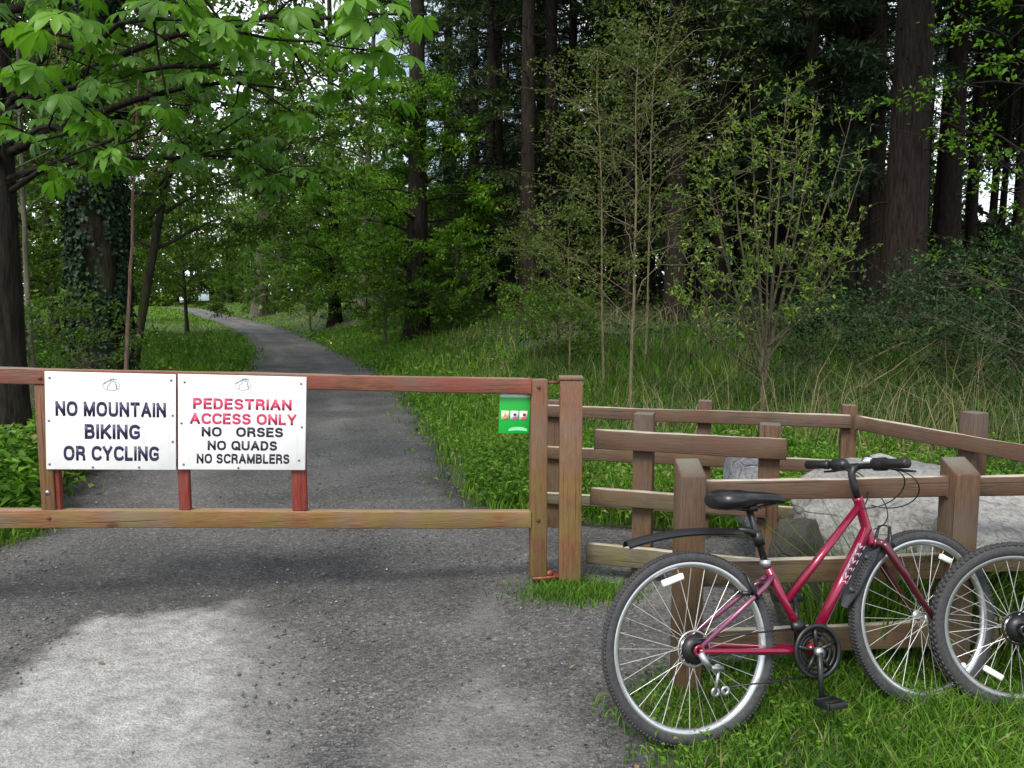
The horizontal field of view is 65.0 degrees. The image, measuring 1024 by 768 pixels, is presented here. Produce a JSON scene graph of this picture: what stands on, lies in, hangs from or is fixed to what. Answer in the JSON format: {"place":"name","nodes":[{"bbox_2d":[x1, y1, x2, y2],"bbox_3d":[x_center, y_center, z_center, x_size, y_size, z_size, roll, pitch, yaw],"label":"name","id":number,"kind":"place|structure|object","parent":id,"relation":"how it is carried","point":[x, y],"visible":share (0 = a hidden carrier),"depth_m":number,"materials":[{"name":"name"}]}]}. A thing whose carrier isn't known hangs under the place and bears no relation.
{"place":"outdoors","nodes":[
{"label":"outdoors","id":0,"kind":"place"},
{"bbox_2d":[0,306,785,767],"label":"gravel path","id":1,"kind":"structure","parent":0,"point":[162,686],"depth_m":3.90,"materials":[{"name":"grey gravel"}]},
{"bbox_2d":[558,375,583,585],"bbox_3d":[0.324,0.691,4.499,0.134,1.476,0.130,0,6,2],"label":"gate post","id":2,"kind":"object","parent":1,"relation":"on","point":[570,458],"visible":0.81,"depth_m":4.42,"materials":[{"name":"brown wood"}]},
{"bbox_2d":[0,367,559,579],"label":"barrier gate","id":3,"kind":"structure","parent":2,"relation":"attached to","point":[52,512],"depth_m":4.25,"materials":[{"name":"brown wood"}]},
{"bbox_2d":[45,371,175,469],"bbox_3d":[-2.017,0.189,4.047,0.615,0.492,0.012,1,6,-9],"label":"warning sign","id":4,"kind":"object","parent":3,"relation":"attached to","point":[112,421],"visible":1,"depth_m":4.04,"materials":[{"name":"white metal"}]},
{"bbox_2d":[178,374,306,469],"bbox_3d":[-1.391,0.201,4.151,0.634,0.492,0.012,1,6,-9],"label":"warning sign","id":5,"kind":"object","parent":3,"relation":"attached to","point":[235,422],"visible":1,"depth_m":4.15,"materials":[{"name":"white metal"}]},
{"bbox_2d":[498,394,529,432],"bbox_3d":[0.014,0.162,4.420,0.170,0.221,0.010,1,6,-10],"label":"green notice","id":6,"kind":"object","parent":3,"relation":"attached to","point":[514,413],"visible":1,"depth_m":4.42,"materials":[{"name":"green plastic"}]},
{"bbox_2d":[0,289,1023,767],"bbox_3d":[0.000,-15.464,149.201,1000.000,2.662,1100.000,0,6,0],"label":"ground","id":7,"kind":"structure","parent":0,"point":[454,476],"depth_m":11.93,"materials":[{"name":"green plant"}]},
{"bbox_2d":[24,266,184,385],"bbox_3d":[-6.459,-0.406,11.154,3.296,2.453,3.184,0,6,0],"label":"bush","id":8,"kind":"object","parent":7,"relation":"on","point":[75,312],"visible":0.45,"depth_m":11.12,"materials":[{"name":"green plant"}]},
{"bbox_2d":[6,0,228,413],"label":"young tree","id":9,"kind":"object","parent":7,"relation":"on","point":[23,190],"visible":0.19,"depth_m":10.39,"materials":[{"name":"green plant"}]},
{"bbox_2d":[5,0,233,344],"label":"broadleaf tree","id":10,"kind":"object","parent":7,"relation":"on","point":[156,178],"visible":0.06,"depth_m":21.80,"materials":[{"name":"green plant"}]},
{"bbox_2d":[15,0,239,303],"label":"broadleaf tree","id":11,"kind":"object","parent":7,"relation":"on","point":[175,219],"visible":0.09,"depth_m":28.86,"materials":[{"name":"green plant"}]},
{"bbox_2d":[6,0,259,327],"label":"broadleaf tree","id":12,"kind":"object","parent":7,"relation":"on","point":[34,270],"visible":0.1,"depth_m":17.50,"materials":[{"name":"green plant"}]},
{"bbox_2d":[8,0,263,369],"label":"young tree","id":13,"kind":"object","parent":7,"relation":"on","point":[120,48],"visible":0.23,"depth_m":9.35,"materials":[{"name":"green plant"}]},
{"bbox_2d":[33,200,245,306],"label":"sunny hedge","id":14,"kind":"object","parent":7,"relation":"on","point":[160,301],"visible":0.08,"depth_m":113.36,"materials":[{"name":"green plant"}]},
{"bbox_2d":[8,0,398,369],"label":"ivy clad tree","id":15,"kind":"object","parent":7,"relation":"on","point":[96,239],"visible":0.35,"depth_m":13.11,"materials":[{"name":"green plant"}]},
{"bbox_2d":[11,0,406,366],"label":"broadleaf tree","id":16,"kind":"object","parent":7,"relation":"on","point":[265,226],"visible":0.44,"depth_m":15.92,"materials":[{"name":"green plant"}]},
{"bbox_2d":[0,0,439,452],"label":"chestnut tree","id":17,"kind":"object","parent":7,"relation":"on","point":[218,34],"visible":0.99,"depth_m":5.56,"materials":[{"name":"green plant"}]},
{"bbox_2d":[208,190,244,302],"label":"broadleaf tree","id":18,"kind":"object","parent":7,"relation":"on","point":[229,287],"visible":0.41,"depth_m":102.64,"materials":[{"name":"green plant"}]},
{"bbox_2d":[128,81,325,332],"bbox_3d":[-15.244,-7.807,36.638,10.447,11.992,10.055,6,8,42],"label":"broadleaf tree","id":19,"kind":"object","parent":7,"relation":"on","point":[201,273],"visible":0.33,"depth_m":36.37,"materials":[{"name":"green plant"}]},
{"bbox_2d":[213,105,327,309],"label":"broadleaf tree","id":20,"kind":"object","parent":7,"relation":"on","point":[253,213],"visible":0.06,"depth_m":65.27,"materials":[{"name":"green plant"}]},
{"bbox_2d":[232,256,313,315],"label":"bush","id":21,"kind":"object","parent":7,"relation":"on","point":[256,276],"visible":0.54,"depth_m":62.49,"materials":[{"name":"green plant"}]},
{"bbox_2d":[226,0,320,317],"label":"pine tree","id":22,"kind":"object","parent":7,"relation":"on","point":[255,311],"visible":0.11,"depth_m":65.02,"materials":[{"name":"green plant"}]},
{"bbox_2d":[226,262,356,332],"bbox_3d":[-9.231,-3.546,35.564,5.108,3.612,4.649,5,8,41],"label":"bush","id":23,"kind":"object","parent":7,"relation":"on","point":[315,307],"visible":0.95,"depth_m":35.41,"materials":[{"name":"green plant"}]},
{"bbox_2d":[223,91,380,311],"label":"broadleaf tree","id":24,"kind":"object","parent":7,"relation":"on","point":[271,242],"visible":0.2,"depth_m":50.58,"materials":[{"name":"green plant"}]},
{"bbox_2d":[234,0,386,327],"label":"broadleaf tree","id":25,"kind":"object","parent":7,"relation":"on","point":[332,231],"visible":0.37,"depth_m":36.92,"materials":[{"name":"green plant"}]},
{"bbox_2d":[242,0,507,322],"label":"broadleaf tree","id":26,"kind":"object","parent":7,"relation":"on","point":[433,57],"visible":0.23,"depth_m":34.05,"materials":[{"name":"green plant"}]},
{"bbox_2d":[317,167,436,324],"bbox_3d":[-4.836,-4.831,29.578,4.947,6.336,4.774,0,6,0],"label":"broadleaf tree","id":27,"kind":"object","parent":7,"relation":"on","point":[340,205],"visible":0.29,"depth_m":29.49,"materials":[{"name":"green plant"}]},
{"bbox_2d":[312,263,464,345],"bbox_3d":[-3.971,-2.290,24.268,4.356,3.321,4.152,-6,8,-44],"label":"bush","id":28,"kind":"object","parent":7,"relation":"on","point":[383,282],"visible":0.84,"depth_m":23.48,"materials":[{"name":"green plant"}]},
{"bbox_2d":[300,0,518,341],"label":"broadleaf tree","id":29,"kind":"object","parent":7,"relation":"on","point":[416,153],"visible":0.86,"depth_m":24.15,"materials":[{"name":"green plant"}]},
{"bbox_2d":[379,0,495,290],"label":"conifer tree","id":30,"kind":"object","parent":7,"relation":"on","point":[427,46],"visible":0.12,"depth_m":35.31,"materials":[{"name":"green plant"}]},
{"bbox_2d":[401,176,500,305],"bbox_3d":[-2.065,-4.901,28.777,3.819,5.068,3.958,3,7,30],"label":"broadleaf tree","id":31,"kind":"object","parent":7,"relation":"on","point":[462,204],"visible":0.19,"depth_m":28.25,"materials":[{"name":"green plant"}]},
{"bbox_2d":[407,224,515,332],"bbox_3d":[-1.517,-2.942,24.089,3.298,3.680,3.688,0,6,0],"label":"bush","id":32,"kind":"object","parent":7,"relation":"on","point":[468,238],"visible":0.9,"depth_m":23.66,"materials":[{"name":"green plant"}]},
{"bbox_2d":[382,0,545,293],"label":"conifer tree","id":33,"kind":"object","parent":7,"relation":"on","point":[479,62],"visible":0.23,"depth_m":31.64,"materials":[{"name":"green plant"}]},
{"bbox_2d":[19,109,936,305],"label":"trunks","id":34,"kind":"object","parent":7,"relation":"on","point":[200,289],"depth_m":107.22,"materials":[{"name":"plant"}]},
{"bbox_2d":[446,0,521,290],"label":"conifer tree","id":35,"kind":"object","parent":7,"relation":"on","point":[500,277],"visible":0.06,"depth_m":34.94,"materials":[{"name":"plant"}]},
{"bbox_2d":[435,0,544,302],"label":"conifer tree","id":36,"kind":"object","parent":7,"relation":"on","point":[494,287],"visible":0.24,"depth_m":29.26,"materials":[{"name":"brown plant"}]},
{"bbox_2d":[21,84,980,314],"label":"woodland","id":37,"kind":"object","parent":7,"relation":"on","point":[247,250],"visible":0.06,"depth_m":71.49,"materials":[{"name":"green plant"}]},
{"bbox_2d":[425,0,584,306],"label":"conifer tree","id":38,"kind":"object","parent":7,"relation":"on","point":[500,173],"visible":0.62,"depth_m":25.53,"materials":[{"name":"green plant"}]},
{"bbox_2d":[0,287,1023,767],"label":"weeds","id":39,"kind":"object","parent":7,"relation":"on","point":[14,457],"visible":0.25,"depth_m":6.61,"materials":[{"name":"green plant"}]},
{"bbox_2d":[25,283,1023,474],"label":"forest floor cover","id":40,"kind":"object","parent":7,"relation":"on","point":[727,383],"visible":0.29,"depth_m":13.37,"materials":[{"name":"green plant"}]},
{"bbox_2d":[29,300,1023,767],"bbox_3d":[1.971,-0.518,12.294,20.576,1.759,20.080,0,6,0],"label":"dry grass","id":41,"kind":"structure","parent":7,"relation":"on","point":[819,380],"depth_m":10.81,"materials":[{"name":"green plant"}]},
{"bbox_2d":[476,0,578,316],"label":"conifer tree","id":42,"kind":"object","parent":7,"relation":"on","point":[528,118],"visible":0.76,"depth_m":23.18,"materials":[{"name":"brown plant"}]},
{"bbox_2d":[478,217,585,326],"bbox_3d":[0.333,-2.737,20.796,3.224,3.417,2.429,-4,7,-36],"label":"bush","id":43,"kind":"object","parent":7,"relation":"on","point":[546,231],"visible":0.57,"depth_m":20.54,"materials":[{"name":"green plant"}]},
{"bbox_2d":[492,0,579,299],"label":"conifer tree","id":44,"kind":"object","parent":7,"relation":"on","point":[539,106],"visible":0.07,"depth_m":29.92,"materials":[{"name":"brown plant"}]},
{"bbox_2d":[478,0,606,235],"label":"conifer tree","id":45,"kind":"object","parent":7,"relation":"on","point":[559,23],"visible":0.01,"depth_m":36.29,"materials":[{"name":"green plant"}]},
{"bbox_2d":[474,276,621,361],"bbox_3d":[0.620,-0.976,15.214,2.818,2.129,3.336,0,6,0],"label":"bush","id":46,"kind":"object","parent":7,"relation":"on","point":[551,310],"visible":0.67,"depth_m":15.37,"materials":[{"name":"green plant"}]},
{"bbox_2d":[516,0,587,311],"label":"conifer tree","id":47,"kind":"object","parent":7,"relation":"on","point":[551,40],"visible":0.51,"depth_m":24.97,"materials":[{"name":"brown wood"}]},
{"bbox_2d":[476,194,646,369],"bbox_3d":[0.988,-1.527,13.976,2.617,3.706,3.111,-2,6,-17],"label":"birch sapling","id":48,"kind":"object","parent":7,"relation":"on","point":[573,214],"visible":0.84,"depth_m":13.77,"materials":[{"name":"green plant"}]},
{"bbox_2d":[497,0,655,303],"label":"conifer tree","id":49,"kind":"object","parent":7,"relation":"on","point":[572,28],"visible":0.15,"depth_m":27.94,"materials":[{"name":"plant"}]},
{"bbox_2d":[512,0,665,293],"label":"conifer tree","id":50,"kind":"object","parent":7,"relation":"on","point":[599,230],"visible":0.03,"depth_m":35.22,"materials":[{"name":"green plant"}]},
{"bbox_2d":[563,0,670,300],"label":"conifer tree","id":51,"kind":"object","parent":7,"relation":"on","point":[613,225],"visible":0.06,"depth_m":30.45,"materials":[{"name":"brown plant"}]},
{"bbox_2d":[477,0,772,407],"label":"birch sapling","id":52,"kind":"object","parent":7,"relation":"on","point":[637,183],"visible":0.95,"depth_m":10.12,"materials":[{"name":"green plant"}]},
{"bbox_2d":[486,13,767,389],"bbox_3d":[1.509,-2.482,12.033,3.267,6.119,3.616,-5,8,-39],"label":"birch sapling","id":53,"kind":"object","parent":7,"relation":"on","point":[601,204],"visible":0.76,"depth_m":12.21,"materials":[{"name":"green plant"}]},
{"bbox_2d":[536,0,724,309],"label":"conifer tree","id":54,"kind":"object","parent":7,"relation":"on","point":[576,8],"visible":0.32,"depth_m":25.29,"materials":[{"name":"green plant"}]},
{"bbox_2d":[491,0,772,368],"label":"birch sapling","id":55,"kind":"object","parent":7,"relation":"on","point":[650,160],"visible":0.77,"depth_m":13.09,"materials":[{"name":"green plant"}]},
{"bbox_2d":[577,0,716,293],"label":"conifer tree","id":56,"kind":"object","parent":7,"relation":"on","point":[664,183],"visible":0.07,"depth_m":35.06,"materials":[{"name":"green plant"}]},
{"bbox_2d":[603,0,699,304],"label":"conifer tree","id":57,"kind":"object","parent":7,"relation":"on","point":[642,255],"visible":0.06,"depth_m":28.44,"materials":[{"name":"brown plant"}]},
{"bbox_2d":[597,1,744,297],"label":"conifer tree","id":58,"kind":"object","parent":7,"relation":"on","point":[691,251],"visible":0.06,"depth_m":32.10,"materials":[{"name":"brown plant"}]},
{"bbox_2d":[586,412,786,592],"bbox_3d":[0.956,0.800,4.497,1.065,1.260,0.173,2,6,17],"label":"fence","id":59,"kind":"object","parent":7,"relation":"on","point":[643,441],"visible":0.68,"depth_m":4.45,"materials":[{"name":"brown wood"}]},
{"bbox_2d":[560,0,829,321],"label":"conifer tree","id":60,"kind":"object","parent":7,"relation":"on","point":[683,65],"visible":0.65,"depth_m":19.32,"materials":[{"name":"green plant"}]},
{"bbox_2d":[547,399,857,538],"bbox_3d":[1.194,0.720,5.387,2.035,1.230,0.140,2,6,14],"label":"fence","id":61,"kind":"object","parent":7,"relation":"on","point":[705,416],"visible":0.39,"depth_m":5.29,"materials":[{"name":"brown wood"}]},
{"bbox_2d":[689,0,718,306],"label":"conifer tree","id":62,"kind":"object","parent":7,"relation":"on","point":[698,283],"visible":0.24,"depth_m":27.50,"materials":[{"name":"brown wood"}]},
{"bbox_2d":[393,10,1023,293],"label":"conifer wood","id":63,"kind":"object","parent":7,"relation":"on","point":[994,215],"visible":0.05,"depth_m":44.23,"materials":[{"name":"plant"}]},
{"bbox_2d":[613,0,840,312],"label":"conifer tree","id":64,"kind":"object","parent":7,"relation":"on","point":[717,292],"visible":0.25,"depth_m":24.30,"materials":[{"name":"brown wood"}]},
{"bbox_2d":[723,457,757,527],"bbox_3d":[1.415,0.639,4.858,0.249,0.605,0.358,-1,6,-11],"label":"boulder","id":65,"kind":"object","parent":7,"relation":"on","point":[739,468],"visible":0.27,"depth_m":4.74,"materials":[{"name":"grey stone"}]},
{"bbox_2d":[730,22,763,304],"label":"conifer tree","id":66,"kind":"object","parent":7,"relation":"on","point":[743,235],"visible":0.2,"depth_m":27.45,"materials":[{"name":"brown plant"}]},
{"bbox_2d":[693,5,801,292],"bbox_3d":[9.754,-14.021,33.580,6.154,21.166,6.849,3,8,20],"label":"conifer tree","id":67,"kind":"object","parent":7,"relation":"on","point":[735,228],"visible":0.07,"depth_m":34.33,"materials":[{"name":"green plant"}]},
{"bbox_2d":[731,0,780,314],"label":"conifer tree","id":68,"kind":"object","parent":7,"relation":"on","point":[754,105],"visible":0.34,"depth_m":23.48,"materials":[{"name":"brown wood"}]},
{"bbox_2d":[656,59,882,411],"bbox_3d":[3.093,-1.531,9.421,2.778,4.422,1.684,0,6,0],"label":"sallow bush","id":69,"kind":"object","parent":7,"relation":"on","point":[766,339],"visible":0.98,"depth_m":9.53,"materials":[{"name":"green plant"}]},
{"bbox_2d":[687,0,860,307],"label":"conifer tree","id":70,"kind":"object","parent":7,"relation":"on","point":[776,180],"visible":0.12,"depth_m":26.16,"materials":[{"name":"green plant"}]},
{"bbox_2d":[601,456,995,746],"bbox_3d":[1.140,0.794,3.087,1.730,1.000,0.584,-2,-6,-16],"label":"bicycle","id":71,"kind":"object","parent":7,"relation":"on","point":[870,553],"visible":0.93,"depth_m":3.01,"materials":[{"name":"metal"}]},
{"bbox_2d":[767,517,833,625],"bbox_3d":[1.394,0.971,3.845,0.373,0.664,0.358,-2,6,-17],"label":"boulder","id":72,"kind":"object","parent":7,"relation":"on","point":[779,546],"visible":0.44,"depth_m":3.74,"materials":[{"name":"stone"}]},
{"bbox_2d":[761,0,841,307],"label":"conifer tree","id":73,"kind":"object","parent":7,"relation":"on","point":[791,279],"visible":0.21,"depth_m":25.42,"materials":[{"name":"brown wood"}]},
{"bbox_2d":[713,1,892,297],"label":"conifer tree","id":74,"kind":"object","parent":7,"relation":"on","point":[782,227],"visible":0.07,"depth_m":31.12,"materials":[{"name":"brown plant"}]},
{"bbox_2d":[750,6,890,286],"bbox_3d":[13.635,-14.353,34.632,6.689,21.785,6.118,-4,8,-35],"label":"conifer tree","id":75,"kind":"object","parent":7,"relation":"on","point":[830,40],"visible":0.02,"depth_m":34.95,"materials":[{"name":"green plant"}]},
{"bbox_2d":[696,250,951,375],"bbox_3d":[4.852,-0.987,12.794,3.629,2.403,4.057,0,6,0],"label":"bush","id":76,"kind":"object","parent":7,"relation":"on","point":[812,323],"visible":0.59,"depth_m":12.71,"materials":[{"name":"green plant"}]},
{"bbox_2d":[701,0,975,314],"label":"conifer tree","id":77,"kind":"object","parent":7,"relation":"on","point":[810,30],"visible":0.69,"depth_m":21.48,"materials":[{"name":"green plant"}]},
{"bbox_2d":[793,0,890,306],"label":"conifer tree","id":78,"kind":"object","parent":7,"relation":"on","point":[827,215],"visible":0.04,"depth_m":27.42,"materials":[{"name":"brown wood"}]},
{"bbox_2d":[792,9,893,311],"bbox_3d":[9.616,-16.028,22.079,5.627,29.183,7.393,-4,8,-25],"label":"conifer tree","id":79,"kind":"object","parent":7,"relation":"on","point":[848,33],"visible":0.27,"depth_m":23.25,"materials":[{"name":"brown plant"}]},
{"bbox_2d":[670,457,1023,693],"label":"fence","id":80,"kind":"object","parent":7,"relation":"on","point":[958,486],"visible":0.62,"depth_m":3.31,"materials":[{"name":"brown wood"}]},
{"bbox_2d":[825,0,894,310],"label":"conifer tree","id":81,"kind":"object","parent":7,"relation":"on","point":[862,201],"visible":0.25,"depth_m":23.46,"materials":[{"name":"brown wood"}]},
{"bbox_2d":[824,0,935,315],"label":"conifer tree","id":82,"kind":"object","parent":7,"relation":"on","point":[874,229],"visible":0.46,"depth_m":21.45,"materials":[{"name":"brown plant"}]},
{"bbox_2d":[749,217,1023,351],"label":"bush","id":83,"kind":"object","parent":7,"relation":"on","point":[898,279],"visible":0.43,"depth_m":13.87,"materials":[{"name":"green plant"}]},
{"bbox_2d":[789,279,1023,388],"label":"bush","id":84,"kind":"object","parent":7,"relation":"on","point":[969,336],"visible":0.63,"depth_m":12.02,"materials":[{"name":"green plant"}]},
{"bbox_2d":[791,248,1023,395],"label":"bush","id":85,"kind":"object","parent":7,"relation":"on","point":[976,306],"visible":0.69,"depth_m":11.00,"materials":[{"name":"green plant"}]},
{"bbox_2d":[843,0,977,333],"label":"conifer tree","id":86,"kind":"object","parent":7,"relation":"on","point":[905,214],"visible":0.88,"depth_m":16.35,"materials":[{"name":"brown plant"}]},
{"bbox_2d":[825,224,1023,421],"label":"bush","id":87,"kind":"object","parent":7,"relation":"on","point":[1013,253],"visible":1,"depth_m":7.81,"materials":[{"name":"green plant"}]},
{"bbox_2d":[833,0,1023,313],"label":"conifer tree","id":88,"kind":"object","parent":7,"relation":"on","point":[949,210],"visible":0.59,"depth_m":22.35,"materials":[{"name":"brown wood"}]},
{"bbox_2d":[844,0,1023,298],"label":"young tree","id":89,"kind":"object","parent":7,"relation":"on","point":[1001,60],"visible":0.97,"depth_m":9.12,"materials":[{"name":"green plant"}]},
{"bbox_2d":[854,411,1023,474],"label":"side fence","id":90,"kind":"object","parent":7,"relation":"on","point":[972,443],"visible":0.35,"depth_m":4.34,"materials":[{"name":"brown wood"}]},
{"bbox_2d":[892,2,1008,276],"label":"conifer tree","id":91,"kind":"object","parent":7,"relation":"on","point":[936,184],"visible":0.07,"depth_m":44.04,"materials":[{"name":"brown plant"}]},
{"bbox_2d":[894,222,1023,356],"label":"bush","id":92,"kind":"object","parent":7,"relation":"on","point":[988,233],"visible":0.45,"depth_m":13.45,"materials":[{"name":"green plant"}]},
{"bbox_2d":[928,542,1023,712],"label":"wheel","id":93,"kind":"object","parent":7,"relation":"on","point":[959,573],"visible":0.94,"depth_m":3.15,"materials":[{"name":"rubber"}]},
{"bbox_2d":[934,4,1022,257],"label":"conifer tree","id":94,"kind":"object","parent":7,"relation":"on","point":[995,77],"visible":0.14,"depth_m":40.88,"materials":[{"name":"plant"}]},
{"bbox_2d":[937,0,1023,48],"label":"conifer tree","id":95,"kind":"object","parent":7,"relation":"on","point":[1011,12],"visible":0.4,"depth_m":22.64,"materials":[{"name":"green plant"}]},
{"bbox_2d":[960,0,1014,303],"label":"conifer tree","id":96,"kind":"object","parent":7,"relation":"on","point":[972,217],"visible":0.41,"depth_m":28.22,"materials":[{"name":"brown plant"}]},
{"bbox_2d":[967,11,1023,239],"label":"conifer tree","id":97,"kind":"object","parent":7,"relation":"on","point":[993,195],"visible":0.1,"depth_m":42.76,"materials":[{"name":"plant"}]},
{"bbox_2d":[970,20,1023,290],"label":"conifer tree","id":98,"kind":"object","parent":7,"relation":"on","point":[1020,140],"visible":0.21,"depth_m":35.15,"materials":[{"name":"plant"}]},
{"bbox_2d":[971,0,1023,293],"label":"conifer tree","id":99,"kind":"object","parent":7,"relation":"on","point":[1008,135],"visible":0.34,"depth_m":32.14,"materials":[{"name":"brown plant"}]},
{"bbox_2d":[978,27,1023,373],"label":"conifer tree","id":100,"kind":"object","parent":7,"relation":"on","point":[1019,219],"visible":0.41,"depth_m":12.82,"materials":[{"name":"plant"}]},
{"bbox_3d":[1.758,1.022,4.212,0.726,0.629,0.826,-3,7,-23],"label":"boulder","id":101,"kind":"object","parent":7,"relation":"on","visible":0},
{"bbox_2d":[791,453,1023,555],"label":"boulder","id":102,"kind":"object","parent":101,"relation":"on","point":[1008,511],"visible":0.32,"depth_m":3.77,"materials":[{"name":"grey stone"}]},
{"bbox_2d":[20,0,1015,299],"label":"sky","id":103,"kind":"structure","parent":0,"point":[986,200],"materials":[{"name":"white"}]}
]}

